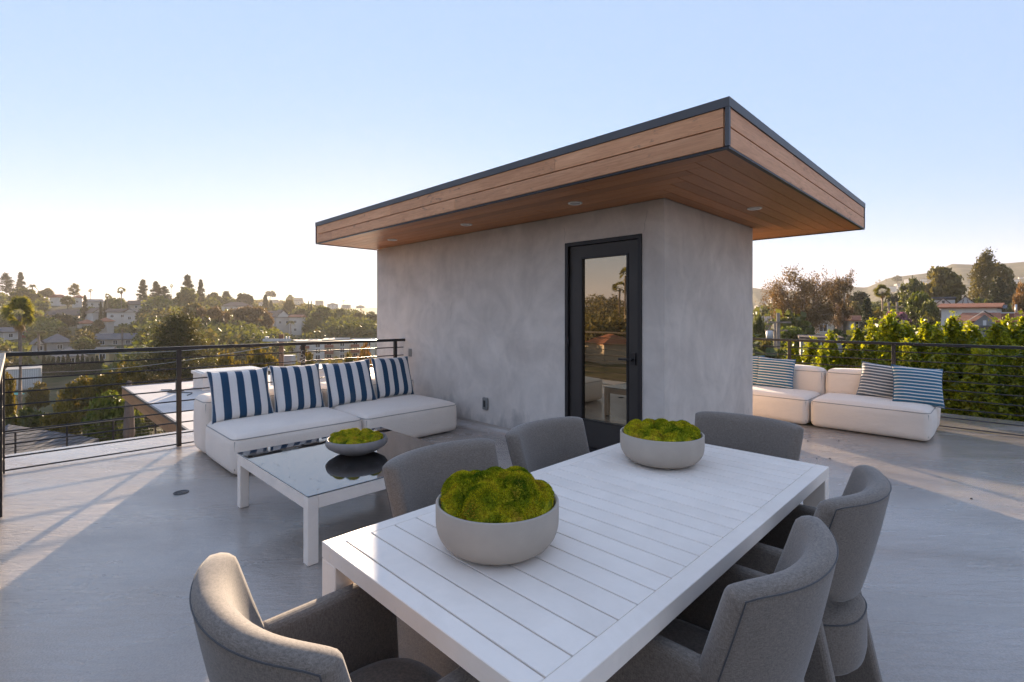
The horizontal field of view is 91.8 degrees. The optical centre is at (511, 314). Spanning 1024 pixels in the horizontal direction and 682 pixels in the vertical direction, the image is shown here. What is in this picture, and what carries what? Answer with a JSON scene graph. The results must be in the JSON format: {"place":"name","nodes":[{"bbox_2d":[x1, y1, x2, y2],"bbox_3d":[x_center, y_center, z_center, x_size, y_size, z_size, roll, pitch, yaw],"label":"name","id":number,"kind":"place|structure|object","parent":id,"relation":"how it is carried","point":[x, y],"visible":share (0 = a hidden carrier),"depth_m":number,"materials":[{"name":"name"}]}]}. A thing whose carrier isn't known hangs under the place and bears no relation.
{"place":"outdoors","nodes":[
{"label":"outdoors","id":0,"kind":"place"},
{"bbox_2d":[123,381,134,438],"bbox_3d":[-12.050,3.395,15.600,0.600,2.620,0.600,0,0,45],"label":"closed umbrella","id":1,"kind":"object","parent":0,"point":[129,422],"visible":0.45,"depth_m":15.51,"materials":[{"name":"fabric"}]},
{"bbox_2d":[3,302,915,434],"bbox_3d":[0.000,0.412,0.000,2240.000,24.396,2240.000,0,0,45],"label":"ground","id":2,"kind":"structure","parent":0,"point":[56,382],"depth_m":84.20,"materials":[{"name":"soil"}]},
{"bbox_2d":[0,327,17,339],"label":"house","id":3,"kind":"structure","parent":2,"relation":"on","point":[7,333],"depth_m":148.56,"materials":[{"name":"white paint"}]},
{"bbox_2d":[5,371,17,418],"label":"tree","id":4,"kind":"object","parent":2,"relation":"on","point":[10,399],"visible":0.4,"depth_m":29.92,"materials":[{"name":"green plant"}]},
{"bbox_2d":[0,295,36,420],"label":"fan palm","id":5,"kind":"object","parent":2,"relation":"on","point":[24,303],"visible":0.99,"depth_m":43.89,"materials":[{"name":"green plant"}]},
{"bbox_2d":[5,366,41,389],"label":"modern building","id":6,"kind":"structure","parent":2,"relation":"on","point":[31,371],"depth_m":72.14,"materials":[{"name":"grey"}]},
{"bbox_2d":[6,287,43,301],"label":"tree","id":7,"kind":"object","parent":2,"relation":"on","point":[22,292],"visible":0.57,"depth_m":212.91,"materials":[{"name":"green plant"}]},
{"bbox_2d":[5,405,47,429],"bbox_3d":[-29.523,7.464,29.969,2.333,4.000,2.090,0,0,20],"label":"tree","id":8,"kind":"object","parent":2,"relation":"on","point":[31,422],"visible":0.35,"depth_m":29.83,"materials":[{"name":"green plant"}]},
{"bbox_2d":[25,381,50,412],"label":"tree","id":9,"kind":"object","parent":2,"relation":"on","point":[36,396],"visible":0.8,"depth_m":47.74,"materials":[{"name":"green plant"}]},
{"bbox_2d":[5,424,98,454],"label":"house","id":10,"kind":"structure","parent":2,"relation":"on","point":[28,438],"depth_m":20.02,"materials":[{"name":"beige paint"}]},
{"bbox_2d":[42,334,72,350],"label":"house","id":11,"kind":"structure","parent":2,"relation":"on","point":[56,342],"depth_m":121.07,"materials":[{"name":"grey"}]},
{"bbox_2d":[37,398,83,434],"bbox_3d":[-24.530,6.933,26.968,1.954,4.767,1.948,0,0,-41],"label":"tree","id":12,"kind":"object","parent":2,"relation":"on","point":[57,419],"visible":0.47,"depth_m":26.84,"materials":[{"name":"green plant"}]},
{"bbox_2d":[52,313,78,328],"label":"tree","id":13,"kind":"object","parent":2,"relation":"on","point":[70,320],"visible":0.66,"depth_m":157.09,"materials":[{"name":"green plant"}]},
{"bbox_2d":[52,373,109,432],"bbox_3d":[-29.387,6.924,33.928,3.280,5.790,2.990,0,0,-24],"label":"tree","id":14,"kind":"object","parent":2,"relation":"on","point":[76,393],"visible":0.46,"depth_m":33.36,"materials":[{"name":"green plant"}]},
{"bbox_2d":[71,336,95,349],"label":"tree","id":15,"kind":"object","parent":2,"relation":"on","point":[87,343],"visible":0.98,"depth_m":111.10,"materials":[{"name":"green plant"}]},
{"bbox_2d":[81,389,124,441],"bbox_3d":[-21.195,6.617,26.034,2.246,5.458,2.291,0,0,33],"label":"tree","id":16,"kind":"object","parent":2,"relation":"on","point":[102,414],"visible":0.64,"depth_m":25.48,"materials":[{"name":"green plant"}]},
{"bbox_2d":[94,333,137,345],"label":"house","id":17,"kind":"structure","parent":2,"relation":"on","point":[110,338],"depth_m":137.25,"materials":[{"name":"beige paint"}]},
{"bbox_2d":[105,309,126,325],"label":"house","id":18,"kind":"structure","parent":2,"relation":"on","point":[117,315],"depth_m":184.79,"materials":[{"name":"white paint"}]},
{"bbox_2d":[97,361,147,417],"bbox_3d":[-28.317,6.640,36.002,3.765,6.654,3.777,0,0,-28],"label":"tree","id":19,"kind":"object","parent":2,"relation":"on","point":[114,378],"visible":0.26,"depth_m":35.53,"materials":[{"name":"green plant"}]},
{"bbox_2d":[117,410,151,438],"bbox_3d":[-18.228,7.033,24.015,1.515,4.984,1.532,0,0,-12],"label":"tree","id":20,"kind":"object","parent":2,"relation":"on","point":[138,423],"visible":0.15,"depth_m":23.77,"materials":[{"name":"green plant"}]},
{"bbox_2d":[119,308,230,433],"bbox_3d":[-26.803,4.788,39.934,10.423,10.714,10.663,0,0,-12],"label":"cedar tree","id":21,"kind":"object","parent":2,"relation":"on","point":[178,329],"visible":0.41,"depth_m":39.07,"materials":[{"name":"green plant"}]},
{"bbox_2d":[174,287,198,304],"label":"tree","id":22,"kind":"object","parent":2,"relation":"on","point":[186,295],"visible":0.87,"depth_m":212.37,"materials":[{"name":"green plant"}]},
{"bbox_2d":[0,292,376,387],"bbox_3d":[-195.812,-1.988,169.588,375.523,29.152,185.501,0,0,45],"label":"hillside woods","id":23,"kind":"object","parent":2,"relation":"on","point":[50,325],"visible":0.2,"depth_m":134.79,"materials":[{"name":"green plant"}]},
{"bbox_2d":[194,305,222,324],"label":"gum tree","id":24,"kind":"object","parent":2,"relation":"on","point":[213,312],"visible":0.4,"depth_m":147.72,"materials":[{"name":"green plant"}]},
{"bbox_2d":[215,306,246,324],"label":"gum tree","id":25,"kind":"object","parent":2,"relation":"on","point":[238,311],"visible":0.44,"depth_m":150.10,"materials":[{"name":"green plant"}]},
{"bbox_2d":[215,350,248,367],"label":"tree","id":26,"kind":"object","parent":2,"relation":"on","point":[225,360],"visible":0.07,"depth_m":33.96,"materials":[{"name":"green plant"}]},
{"bbox_2d":[121,368,373,432],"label":"wing","id":27,"kind":"structure","parent":2,"relation":"on","point":[154,408],"depth_m":11.71,"materials":[{"name":"white"}]},
{"bbox_2d":[191,366,258,390],"bbox_3d":[-7.915,1.767,13.874,1.080,0.484,1.600,0,0,45],"label":"roof skylight","id":28,"kind":"object","parent":27,"relation":"on","point":[201,383],"visible":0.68,"depth_m":13.50,"materials":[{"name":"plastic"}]},
{"bbox_2d":[236,305,263,324],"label":"gum tree","id":29,"kind":"object","parent":2,"relation":"on","point":[257,313],"visible":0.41,"depth_m":154.65,"materials":[{"name":"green plant"}]},
{"bbox_2d":[247,306,274,329],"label":"gum tree","id":30,"kind":"object","parent":2,"relation":"on","point":[268,320],"visible":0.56,"depth_m":156.87,"materials":[{"name":"green plant"}]},
{"bbox_2d":[244,347,278,373],"bbox_3d":[-18.202,6.455,35.952,2.789,8.504,2.824,0,0,37],"label":"tree","id":31,"kind":"object","parent":2,"relation":"on","point":[264,358],"visible":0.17,"depth_m":35.55,"materials":[{"name":"green plant"}]},
{"bbox_2d":[263,334,296,365],"bbox_3d":[-11.628,5.421,24.956,1.720,8.871,0.318,0,0,0],"label":"utility pole","id":32,"kind":"object","parent":2,"relation":"on","point":[281,339],"visible":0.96,"depth_m":24.89,"materials":[{"name":"brown wood"}]},
{"bbox_2d":[272,310,288,333],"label":"house","id":33,"kind":"structure","parent":2,"relation":"on","point":[281,320],"depth_m":209.89,"materials":[{"name":"white paint"}]},
{"bbox_2d":[193,296,376,365],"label":"valley woods","id":34,"kind":"object","parent":2,"relation":"on","point":[259,334],"visible":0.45,"depth_m":146.49,"materials":[{"name":"green plant"}]},
{"bbox_2d":[288,315,305,334],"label":"house","id":35,"kind":"structure","parent":2,"relation":"on","point":[296,328],"depth_m":206.26,"materials":[{"name":"white paint"}]},
{"bbox_2d":[292,339,324,360],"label":"apartment block","id":36,"kind":"structure","parent":2,"relation":"on","point":[318,355],"depth_m":124.74,"materials":[{"name":"white paint"}]},
{"bbox_2d":[309,305,333,321],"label":"tree","id":37,"kind":"object","parent":2,"relation":"on","point":[319,313],"visible":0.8,"depth_m":192.05,"materials":[{"name":"green plant"}]},
{"bbox_2d":[322,338,349,358],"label":"apartment block","id":38,"kind":"structure","parent":2,"relation":"on","point":[333,354],"depth_m":127.74,"materials":[{"name":"beige paint"}]},
{"bbox_2d":[349,338,376,356],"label":"apartment block","id":39,"kind":"structure","parent":2,"relation":"on","point":[355,353],"depth_m":133.85,"materials":[{"name":"beige paint"}]},
{"bbox_2d":[753,312,765,348],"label":"tree","id":40,"kind":"object","parent":2,"relation":"on","point":[759,324],"visible":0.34,"depth_m":39.65,"materials":[{"name":"green plant"}]},
{"bbox_2d":[773,325,806,349],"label":"tree","id":41,"kind":"object","parent":2,"relation":"on","point":[792,332],"visible":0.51,"depth_m":43.42,"materials":[{"name":"green plant"}]},
{"bbox_2d":[755,263,856,333],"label":"eucalyptus","id":42,"kind":"object","parent":2,"relation":"on","point":[784,302],"visible":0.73,"depth_m":52.47,"materials":[{"name":"green plant"}]},
{"bbox_2d":[799,336,819,364],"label":"hedge shrub","id":43,"kind":"object","parent":2,"relation":"on","point":[808,351],"visible":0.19,"depth_m":9.87,"materials":[{"name":"green plant"}]},
{"bbox_2d":[798,334,843,356],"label":"house","id":44,"kind":"structure","parent":2,"relation":"on","point":[819,337],"depth_m":38.34,"materials":[{"name":"grey"}]},
{"bbox_2d":[810,345,834,370],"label":"hedge shrub","id":45,"kind":"object","parent":2,"relation":"on","point":[822,360],"visible":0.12,"depth_m":8.82,"materials":[{"name":"green plant"}]},
{"bbox_2d":[810,329,846,368],"bbox_3d":[5.997,4.147,9.303,1.364,7.762,1.411,0,0,4],"label":"hedge shrub","id":46,"kind":"object","parent":2,"relation":"on","point":[831,335],"visible":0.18,"depth_m":9.15,"materials":[{"name":"green plant"}]},
{"bbox_2d":[821,269,856,333],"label":"eucalyptus","id":47,"kind":"object","parent":2,"relation":"on","point":[842,312],"visible":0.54,"depth_m":55.40,"materials":[{"name":"green plant"}]},
{"bbox_2d":[838,323,866,367],"bbox_3d":[6.373,4.016,9.186,1.247,7.730,1.238,0,0,-10],"label":"hedge shrub","id":48,"kind":"object","parent":2,"relation":"on","point":[858,334],"visible":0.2,"depth_m":9.11,"materials":[{"name":"green plant"}]},
{"bbox_2d":[843,315,864,335],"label":"house","id":49,"kind":"structure","parent":2,"relation":"on","point":[855,319],"depth_m":70.27,"materials":[{"name":"white paint"}]},
{"bbox_2d":[859,297,874,331],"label":"cypress","id":50,"kind":"object","parent":2,"relation":"on","point":[866,312],"visible":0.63,"depth_m":61.80,"materials":[{"name":"green plant"}]},
{"bbox_2d":[855,344,879,368],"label":"hedge shrub","id":51,"kind":"object","parent":2,"relation":"on","point":[868,354],"visible":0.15,"depth_m":8.45,"materials":[{"name":"green plant"}]},
{"bbox_2d":[864,317,882,362],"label":"hedge shrub","id":52,"kind":"object","parent":2,"relation":"on","point":[871,327],"visible":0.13,"depth_m":9.16,"materials":[{"name":"green plant"}]},
{"bbox_2d":[753,295,1017,358],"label":"woods","id":53,"kind":"object","parent":2,"relation":"on","point":[797,320],"visible":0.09,"depth_m":50.51,"materials":[{"name":"green plant"}]},
{"bbox_2d":[874,309,907,365],"bbox_3d":[6.591,3.756,8.650,1.406,7.746,1.377,0,0,-45],"label":"hedge shrub","id":54,"kind":"object","parent":2,"relation":"on","point":[890,330],"visible":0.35,"depth_m":8.58,"materials":[{"name":"green plant"}]},
{"bbox_2d":[883,320,923,365],"bbox_3d":[6.901,3.963,8.712,1.431,7.762,1.480,0,0,-25],"label":"hedge shrub","id":55,"kind":"object","parent":2,"relation":"on","point":[910,332],"visible":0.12,"depth_m":8.54,"materials":[{"name":"green plant"}]},
{"bbox_2d":[896,337,925,368],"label":"hedge shrub","id":56,"kind":"object","parent":2,"relation":"on","point":[911,356],"visible":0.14,"depth_m":8.02,"materials":[{"name":"green plant"}]},
{"bbox_2d":[897,275,925,307],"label":"tree","id":57,"kind":"object","parent":2,"relation":"on","point":[912,285],"visible":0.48,"depth_m":84.46,"materials":[{"name":"green plant"}]},
{"bbox_2d":[903,290,935,326],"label":"tree","id":58,"kind":"object","parent":2,"relation":"on","point":[915,301],"visible":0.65,"depth_m":59.77,"materials":[{"name":"green plant"}]},
{"bbox_2d":[915,318,932,360],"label":"hedge shrub","id":59,"kind":"object","parent":2,"relation":"on","point":[925,333],"visible":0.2,"depth_m":8.59,"materials":[{"name":"green plant"}]},
{"bbox_2d":[917,298,940,329],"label":"tree","id":60,"kind":"object","parent":2,"relation":"on","point":[929,306],"visible":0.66,"depth_m":55.60,"materials":[{"name":"green plant"}]},
{"bbox_2d":[922,321,963,412],"bbox_3d":[7.053,3.986,8.208,1.144,7.772,1.206,0,0,-39],"label":"hedge shrub","id":61,"kind":"object","parent":2,"relation":"on","point":[936,337],"visible":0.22,"depth_m":8.17,"materials":[{"name":"green plant"}]},
{"bbox_2d":[921,265,966,302],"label":"tree","id":62,"kind":"object","parent":2,"relation":"on","point":[945,282],"visible":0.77,"depth_m":86.68,"materials":[{"name":"green plant"}]},
{"bbox_2d":[925,348,967,415],"bbox_3d":[6.765,4.390,7.870,1.325,7.746,1.298,0,0,-45],"label":"hedge shrub","id":63,"kind":"object","parent":2,"relation":"on","point":[947,377],"visible":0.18,"depth_m":7.75,"materials":[{"name":"green plant"}]},
{"bbox_2d":[939,310,978,413],"bbox_3d":[7.311,3.797,8.231,1.236,7.746,1.262,0,0,16],"label":"hedge shrub","id":64,"kind":"object","parent":2,"relation":"on","point":[952,329],"visible":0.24,"depth_m":8.15,"materials":[{"name":"green plant"}]},
{"bbox_2d":[955,320,982,408],"bbox_3d":[7.594,3.959,8.278,1.397,7.762,1.351,0,0,35],"label":"hedge shrub","id":65,"kind":"object","parent":2,"relation":"on","point":[975,333],"visible":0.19,"depth_m":8.15,"materials":[{"name":"green plant"}]},
{"bbox_2d":[937,303,1004,341],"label":"house","id":66,"kind":"structure","parent":2,"relation":"on","point":[959,308],"depth_m":60.54,"materials":[{"name":"paint"}]},
{"bbox_2d":[957,247,998,302],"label":"tree","id":67,"kind":"object","parent":2,"relation":"on","point":[981,267],"visible":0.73,"depth_m":78.71,"materials":[{"name":"green plant"}]},
{"bbox_2d":[963,311,999,336],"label":"house","id":68,"kind":"structure","parent":2,"relation":"on","point":[982,322],"depth_m":44.16,"materials":[{"name":"grey"}]},
{"bbox_2d":[945,343,1023,421],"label":"hedge shrub","id":69,"kind":"object","parent":2,"relation":"on","point":[989,379],"visible":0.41,"depth_m":7.34,"materials":[{"name":"green plant"}]},
{"bbox_2d":[950,316,1022,416],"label":"hedge shrub","id":70,"kind":"object","parent":2,"relation":"on","point":[996,334],"visible":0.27,"depth_m":7.63,"materials":[{"name":"green plant"}]},
{"bbox_2d":[956,312,1023,328],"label":"house","id":71,"kind":"structure","parent":2,"relation":"on","point":[966,316],"depth_m":49.83,"materials":[{"name":"orange paint"}]},
{"bbox_2d":[985,276,1010,310],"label":"conifer","id":72,"kind":"object","parent":2,"relation":"on","point":[998,294],"visible":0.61,"depth_m":71.69,"materials":[{"name":"green plant"}]},
{"bbox_2d":[983,261,1017,303],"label":"tree","id":73,"kind":"object","parent":2,"relation":"on","point":[1007,274],"visible":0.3,"depth_m":90.54,"materials":[{"name":"green plant"}]},
{"bbox_2d":[979,313,1023,413],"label":"hedge shrub","id":74,"kind":"object","parent":2,"relation":"on","point":[1005,323],"visible":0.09,"depth_m":7.74,"materials":[{"name":"green plant"}]},
{"bbox_2d":[987,344,1023,421],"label":"hedge shrub","id":75,"kind":"object","parent":2,"relation":"on","point":[1017,381],"visible":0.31,"depth_m":7.19,"materials":[{"name":"green plant"}]},
{"bbox_2d":[1012,280,1023,311],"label":"tree","id":76,"kind":"object","parent":2,"relation":"on","point":[1018,298],"visible":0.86,"depth_m":65.80,"materials":[{"name":"brown plant"}]},
{"bbox_2d":[0,0,1023,307],"label":"sky","id":77,"kind":"structure","parent":0,"point":[163,142],"materials":[{"name":"blue"}]},
{"bbox_2d":[753,262,1023,309],"bbox_3d":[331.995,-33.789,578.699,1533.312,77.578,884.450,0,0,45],"label":"hill","id":78,"kind":"structure","parent":0,"point":[1017,268],"depth_m":672.05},
{"bbox_3d":[2.383,5.115,3.872,11.890,6.980,10.150,0,0,45],"label":"main house","id":79,"kind":"object","parent":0,"visible":0},
{"bbox_2d":[0,413,1023,681],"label":"terrace deck","id":80,"kind":"structure","parent":79,"relation":"on","point":[102,559],"depth_m":2.98,"materials":[{"name":"concrete"}]},
{"bbox_2d":[0,353,5,516],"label":"guard railing","id":81,"kind":"object","parent":80,"relation":"on","point":[2,357],"visible":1,"depth_m":3.44,"materials":[{"name":"black metal"}]},
{"bbox_2d":[3,339,404,473],"bbox_3d":[-3.057,0.880,5.836,0.050,1.086,4.163,0,0,45],"label":"guard railing","id":82,"kind":"object","parent":80,"relation":"on","point":[178,390],"visible":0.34,"depth_m":5.08,"materials":[{"name":"black metal"}]},
{"bbox_2d":[193,386,361,474],"bbox_3d":[-2.438,1.105,5.162,1.382,0.592,1.270,0,0,45],"label":"sofa module","id":83,"kind":"object","parent":80,"relation":"on","point":[223,443],"visible":0.66,"depth_m":4.74,"materials":[{"name":"beige fabric"}]},
{"bbox_2d":[206,367,273,424],"bbox_3d":[-2.758,0.812,5.049,0.576,0.536,0.177,-1,-20,-42],"label":"throw pillow","id":84,"kind":"object","parent":83,"relation":"on","point":[240,394],"visible":0.96,"depth_m":4.97,"materials":[{"name":"fabric"}]},
{"bbox_2d":[269,363,324,411],"bbox_3d":[-2.360,0.809,5.466,0.170,0.536,0.556,-25,-18,40],"label":"throw pillow","id":85,"kind":"object","parent":83,"relation":"on","point":[297,387],"visible":0.94,"depth_m":5.38,"materials":[{"name":"fabric"}]},
{"bbox_2d":[322,358,376,407],"bbox_3d":[-1.931,0.810,5.903,0.586,0.536,0.180,-4,-18,-38],"label":"throw pillow","id":86,"kind":"object","parent":83,"relation":"on","point":[348,382],"visible":0.98,"depth_m":5.82,"materials":[{"name":"fabric"}]},
{"bbox_2d":[189,552,479,681],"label":"dining chair","id":87,"kind":"object","parent":80,"relation":"on","point":[348,633],"visible":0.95,"depth_m":1.07,"materials":[{"name":"fabric"}]},
{"bbox_2d":[237,427,434,565],"bbox_3d":[-1.162,1.213,3.622,1.240,0.398,1.180,0,0,45],"label":"coffee table","id":88,"kind":"object","parent":80,"relation":"on","point":[311,476],"visible":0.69,"depth_m":3.27,"materials":[{"name":"white glass"}]},
{"bbox_2d":[325,428,387,455],"bbox_3d":[-1.138,0.924,3.640,0.438,0.180,0.438,0,0,45],"label":"moss bowl","id":89,"kind":"object","parent":88,"relation":"on","point":[354,442],"visible":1,"depth_m":3.51,"materials":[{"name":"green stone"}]},
{"bbox_2d":[320,376,456,437],"bbox_3d":[-1.556,1.110,6.047,1.382,0.592,1.270,0,0,45],"label":"sofa module","id":90,"kind":"object","parent":80,"relation":"on","point":[415,415],"visible":0.45,"depth_m":5.65,"materials":[{"name":"beige fabric"}]},
{"bbox_2d":[371,356,413,398],"bbox_3d":[-1.542,0.807,6.423,0.164,0.536,0.566,-24,-17,40],"label":"throw pillow","id":91,"kind":"object","parent":90,"relation":"on","point":[392,376],"visible":0.98,"depth_m":6.33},
{"bbox_2d":[382,438,498,676],"bbox_3d":[-0.143,0.976,1.884,0.592,0.862,0.554,0,0,45],"label":"dining chair","id":92,"kind":"object","parent":80,"relation":"on","point":[414,479],"visible":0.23,"depth_m":1.92,"materials":[{"name":"fabric"}]},
{"bbox_2d":[505,416,589,471],"bbox_3d":[0.309,0.979,2.368,0.554,0.862,0.592,0,0,-44],"label":"dining chair","id":93,"kind":"object","parent":80,"relation":"on","point":[537,445],"visible":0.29,"depth_m":2.53,"materials":[{"name":"fabric"}]},
{"bbox_2d":[322,443,828,681],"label":"dining table","id":94,"kind":"object","parent":80,"relation":"on","point":[628,563],"visible":0.77,"depth_m":1.31,"materials":[{"name":"wood"}]},
{"bbox_2d":[436,466,558,564],"bbox_3d":[-0.041,0.547,1.411,0.348,0.215,0.348,0,0,45],"label":"moss bowl","id":95,"kind":"object","parent":94,"relation":"on","point":[495,515],"visible":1,"depth_m":1.29,"materials":[{"name":"concrete"}]},
{"bbox_2d":[620,418,704,468],"bbox_3d":[0.666,0.560,2.209,0.360,0.190,0.360,0,0,45],"label":"moss bowl","id":96,"kind":"object","parent":94,"relation":"on","point":[663,443],"visible":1,"depth_m":2.08,"materials":[{"name":"concrete"}]},
{"bbox_2d":[315,96,864,451],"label":"stair house","id":97,"kind":"structure","parent":80,"relation":"on","point":[601,286],"depth_m":5.04,"materials":[{"name":"paint"}]},
{"bbox_2d":[565,234,641,451],"bbox_3d":[0.882,0.325,4.864,0.953,2.130,0.165,0,0,45],"label":"door","id":98,"kind":"structure","parent":97,"relation":"in","point":[603,277],"depth_m":4.87,"materials":[{"name":"black metal"}]},
{"bbox_2d":[606,515,838,681],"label":"dining chair","id":99,"kind":"object","parent":80,"relation":"on","point":[736,623],"visible":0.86,"depth_m":1.06,"materials":[{"name":"fabric"}]},
{"bbox_2d":[695,411,803,460],"bbox_3d":[1.119,0.982,2.523,0.554,0.862,0.592,0,0,45],"label":"dining chair","id":100,"kind":"object","parent":80,"relation":"on","point":[764,436],"visible":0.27,"depth_m":2.66,"materials":[{"name":"fabric"}]},
{"bbox_2d":[753,364,826,423],"bbox_3d":[3.727,1.077,7.126,1.220,0.691,1.097,0,0,45],"label":"sofa module","id":101,"kind":"object","parent":80,"relation":"on","point":[793,405],"visible":0.43,"depth_m":6.69,"materials":[{"name":"beige fabric"}]},
{"bbox_2d":[756,356,795,388],"bbox_3d":[3.815,0.853,7.187,0.506,0.461,0.164,3,-10,42],"label":"throw pillow","id":102,"kind":"object","parent":101,"relation":"on","point":[774,372],"visible":0.84,"depth_m":7.12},
{"bbox_2d":[735,465,891,681],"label":"dining chair","id":103,"kind":"object","parent":80,"relation":"on","point":[852,517],"visible":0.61,"depth_m":1.56,"materials":[{"name":"fabric"}]},
{"bbox_2d":[811,368,940,440],"bbox_3d":[4.584,1.077,6.271,1.220,0.691,1.097,0,0,45],"label":"sofa module","id":104,"kind":"object","parent":80,"relation":"on","point":[840,404],"visible":0.85,"depth_m":5.95,"materials":[{"name":"beige fabric"}]},
{"bbox_2d":[856,361,892,398],"bbox_3d":[4.719,0.856,6.312,0.506,0.466,0.168,8,-12,42],"label":"throw pillow","id":105,"kind":"object","parent":104,"relation":"on","point":[876,380],"visible":0.59,"depth_m":6.30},
{"bbox_2d":[891,364,944,408],"bbox_3d":[4.873,0.860,5.958,0.536,0.476,0.167,5,-15,16],"label":"throw pillow","id":106,"kind":"object","parent":104,"relation":"on","point":[918,385],"visible":0.94,"depth_m":5.90,"materials":[{"name":"fabric"}]},
{"bbox_2d":[753,338,1023,435],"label":"guard railing","id":107,"kind":"object","parent":80,"relation":"on","point":[893,351],"visible":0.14,"depth_m":6.29,"materials":[{"name":"black metal"}]},
{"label":"lower terrace","id":108,"kind":"structure","parent":0,"visible":0},
{"bbox_2d":[5,416,163,453],"bbox_3d":[-14.956,4.170,15.805,0.050,1.070,8.424,0,0,45],"label":"guard railing","id":109,"kind":"object","parent":108,"relation":"on","point":[67,429],"visible":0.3,"depth_m":16.23,"materials":[{"name":"black metal"}]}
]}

